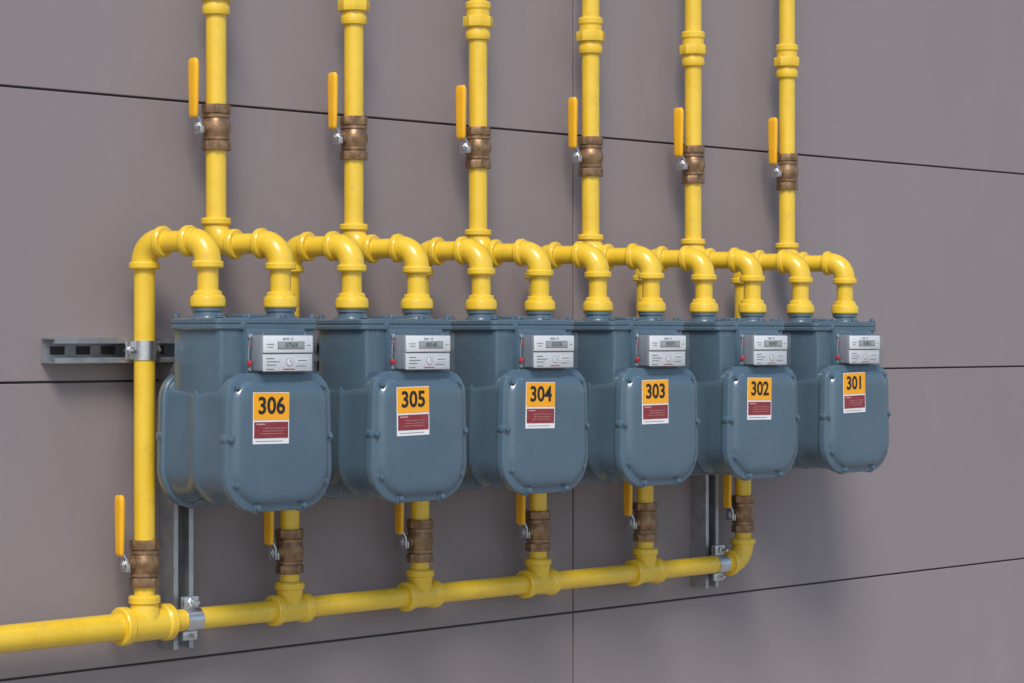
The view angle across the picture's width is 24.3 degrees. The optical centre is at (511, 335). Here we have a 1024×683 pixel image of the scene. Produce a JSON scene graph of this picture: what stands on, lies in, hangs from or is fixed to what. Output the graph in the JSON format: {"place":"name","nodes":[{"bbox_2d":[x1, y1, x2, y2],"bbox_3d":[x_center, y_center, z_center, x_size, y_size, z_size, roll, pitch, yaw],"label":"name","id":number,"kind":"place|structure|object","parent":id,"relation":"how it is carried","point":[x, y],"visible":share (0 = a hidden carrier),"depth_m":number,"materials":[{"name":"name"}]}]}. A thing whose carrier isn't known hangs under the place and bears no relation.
{"place":"outdoors","nodes":[
{"label":"outdoors","id":0,"kind":"place"},
{"bbox_2d":[0,0,1023,682],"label":"panelled wall","id":1,"kind":"structure","parent":0,"point":[902,562],"depth_m":4.70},
{"bbox_2d":[159,363,192,649],"bbox_3d":[-0.569,0.287,4.026,0.041,0.482,0.041,0,0,-45],"label":"strut channel","id":2,"kind":"object","parent":1,"relation":"attached to","point":[176,551],"visible":0.46,"depth_m":4.02,"materials":[{"name":"metal"}]},
{"bbox_2d":[41,338,318,362],"bbox_3d":[-0.074,0.024,4.521,1.912,0.041,0.041,0,0,-45],"label":"strut channel","id":3,"kind":"object","parent":1,"relation":"attached to","point":[82,350],"visible":0.13,"depth_m":3.91,"materials":[{"name":"metal"}]},
{"bbox_2d":[200,0,295,290],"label":"gas outlet pipe","id":4,"kind":"object","parent":1,"relation":"attached to","point":[273,249],"visible":0.93,"depth_m":4.02,"materials":[{"name":"yellow metal"}]},
{"bbox_2d":[188,58,230,150],"bbox_3d":[-0.512,-0.391,4.029,0.077,0.154,0.050,0,0,-43],"label":"ball valve","id":5,"kind":"object","parent":4,"relation":"attached to","point":[213,126],"visible":1,"depth_m":4.01,"materials":[{"name":"gold metal"}]},
{"bbox_2d":[338,0,431,293],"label":"gas outlet pipe","id":6,"kind":"object","parent":1,"relation":"attached to","point":[410,254],"visible":0.94,"depth_m":4.24,"materials":[{"name":"yellow metal"}]},
{"bbox_2d":[328,72,367,160],"bbox_3d":[-0.293,-0.391,4.249,0.077,0.154,0.050,0,0,-40],"label":"ball valve","id":7,"kind":"object","parent":6,"relation":"attached to","point":[351,137],"visible":1,"depth_m":4.23,"materials":[{"name":"gold metal"}]},
{"bbox_2d":[0,225,812,653],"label":"gas supply manifold","id":8,"kind":"object","parent":1,"relation":"attached to","point":[146,615],"visible":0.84,"depth_m":4.14,"materials":[{"name":"yellow paint"}]},
{"bbox_2d":[115,495,159,587],"bbox_3d":[-0.618,0.338,3.924,0.077,0.154,0.050,0,0,-39],"label":"ball valve","id":9,"kind":"object","parent":8,"relation":"on","point":[142,563],"visible":1,"depth_m":3.91,"materials":[{"name":"gold metal"}]},
{"bbox_2d":[124,341,161,359],"bbox_3d":[-0.608,0.024,3.933,0.067,0.032,0.039,0,0,-45],"label":"pipe clamp","id":10,"kind":"object","parent":8,"relation":"attached to","point":[142,350],"visible":1,"depth_m":3.92,"materials":[{"name":"metal"}]},
{"bbox_2d":[180,596,204,640],"bbox_3d":[-0.540,0.475,3.998,0.032,0.073,0.044,0,0,-45],"label":"pipe clamp","id":11,"kind":"object","parent":8,"relation":"attached to","point":[192,609],"visible":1,"depth_m":3.99,"materials":[{"name":"metal"}]},
{"bbox_2d":[156,290,332,513],"bbox_3d":[-0.437,0.106,3.915,0.227,0.360,0.215,0,0,-45],"label":"gas meter","id":12,"kind":"object","parent":8,"relation":"attached to","point":[244,419],"visible":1,"depth_m":3.84,"materials":[{"name":"blue metal"}]},
{"bbox_2d":[264,511,303,574],"bbox_3d":[-0.398,0.338,4.142,0.050,0.154,0.077,0,0,44],"label":"ball valve","id":13,"kind":"object","parent":8,"relation":"on","point":[286,552],"visible":0.9,"depth_m":4.13,"materials":[{"name":"gold metal"}]},
{"bbox_2d":[315,293,467,503],"bbox_3d":[-0.218,0.106,4.134,0.227,0.360,0.215,0,0,-45],"label":"gas meter","id":14,"kind":"object","parent":8,"relation":"attached to","point":[399,428],"visible":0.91,"depth_m":4.06,"materials":[{"name":"blue metal"}]},
{"bbox_2d":[395,503,433,562],"bbox_3d":[-0.180,0.338,4.363,0.077,0.154,0.050,0,0,-39],"label":"ball valve","id":15,"kind":"object","parent":8,"relation":"on","point":[417,540],"visible":0.92,"depth_m":4.35,"materials":[{"name":"gold metal"}]},
{"bbox_2d":[450,295,589,495],"bbox_3d":[0.001,0.106,4.353,0.227,0.360,0.215,0,0,-45],"label":"gas meter","id":16,"kind":"object","parent":8,"relation":"attached to","point":[527,423],"visible":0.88,"depth_m":4.27,"materials":[{"name":"blue metal"}]},
{"bbox_2d":[516,493,550,551],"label":"ball valve","id":17,"kind":"object","parent":8,"relation":"on","point":[535,530],"visible":0.92,"depth_m":4.57,"materials":[{"name":"gold metal"}]},
{"bbox_2d":[565,297,699,487],"bbox_3d":[0.220,0.106,4.572,0.227,0.360,0.215,0,0,-45],"label":"gas meter","id":18,"kind":"object","parent":8,"relation":"attached to","point":[642,417],"visible":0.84,"depth_m":4.49,"materials":[{"name":"blue metal"}]},
{"bbox_2d":[623,482,656,541],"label":"ball valve","id":19,"kind":"object","parent":8,"relation":"on","point":[642,522],"visible":0.91,"depth_m":4.79,"materials":[{"name":"gold metal"}]},
{"bbox_2d":[710,545,730,580],"bbox_3d":[0.434,0.475,4.971,0.032,0.073,0.044,0,0,-45],"label":"pipe clamp","id":20,"kind":"object","parent":8,"relation":"attached to","point":[718,551],"visible":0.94,"depth_m":4.96,"materials":[{"name":"metal"}]},
{"bbox_2d":[673,299,799,480],"bbox_3d":[0.440,0.106,4.792,0.227,0.360,0.215,0,0,-45],"label":"gas meter","id":21,"kind":"object","parent":8,"relation":"attached to","point":[748,416],"visible":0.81,"depth_m":4.71,"materials":[{"name":"blue metal"}]},
{"bbox_2d":[722,474,754,532],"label":"ball valve","id":22,"kind":"object","parent":8,"relation":"attached to","point":[740,513],"visible":0.94,"depth_m":5.01,"materials":[{"name":"gold metal"}]},
{"bbox_2d":[771,300,890,473],"bbox_3d":[0.659,0.106,5.011,0.227,0.360,0.215,0,0,-45],"label":"gas meter","id":23,"kind":"object","parent":8,"relation":"attached to","point":[843,413],"visible":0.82,"depth_m":4.92,"materials":[{"name":"blue metal"}]},
{"bbox_2d":[463,0,553,295],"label":"gas outlet pipe","id":24,"kind":"object","parent":1,"relation":"attached to","point":[477,25],"visible":0.93,"depth_m":4.46,"materials":[{"name":"yellow metal"}]},
{"bbox_2d":[456,85,490,168],"bbox_3d":[-0.073,-0.391,4.467,0.050,0.154,0.077,0,0,42],"label":"ball valve","id":25,"kind":"object","parent":24,"relation":"attached to","point":[475,145],"visible":1,"depth_m":4.45,"materials":[{"name":"gold metal"}]},
{"bbox_2d":[576,0,663,297],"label":"gas outlet pipe","id":26,"kind":"object","parent":1,"relation":"attached to","point":[590,39],"visible":0.81,"depth_m":4.68,"materials":[{"name":"yellow metal"}]},
{"bbox_2d":[568,97,602,176],"bbox_3d":[0.145,-0.391,4.687,0.077,0.154,0.050,0,0,-39],"label":"ball valve","id":27,"kind":"object","parent":26,"relation":"attached to","point":[588,156],"visible":1,"depth_m":4.67,"materials":[{"name":"gold metal"}]},
{"bbox_2d":[691,474,717,587],"bbox_3d":[0.405,0.287,5.000,0.041,0.482,0.041,0,0,-45],"label":"strut channel","id":28,"kind":"object","parent":1,"relation":"attached to","point":[704,514],"visible":0.45,"depth_m":4.99,"materials":[{"name":"metal"}]},
{"bbox_2d":[680,0,764,298],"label":"gas outlet pipe","id":29,"kind":"object","parent":1,"relation":"attached to","point":[693,52],"visible":0.77,"depth_m":4.90,"materials":[{"name":"yellow metal"}]},
{"bbox_2d":[674,108,704,183],"bbox_3d":[0.365,-0.391,4.905,0.050,0.154,0.077,0,0,44],"label":"ball valve","id":30,"kind":"object","parent":29,"relation":"attached to","point":[690,162],"visible":1,"depth_m":4.89,"materials":[{"name":"gold metal"}]},
{"bbox_2d":[774,0,856,300],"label":"gas outlet pipe","id":31,"kind":"object","parent":1,"relation":"attached to","point":[786,65],"visible":0.76,"depth_m":5.12,"materials":[{"name":"yellow metal"}]},
{"bbox_2d":[768,117,798,190],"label":"ball valve","id":32,"kind":"object","parent":31,"relation":"attached to","point":[785,171],"visible":1,"depth_m":5.11,"materials":[{"name":"gold metal"}]}
]}

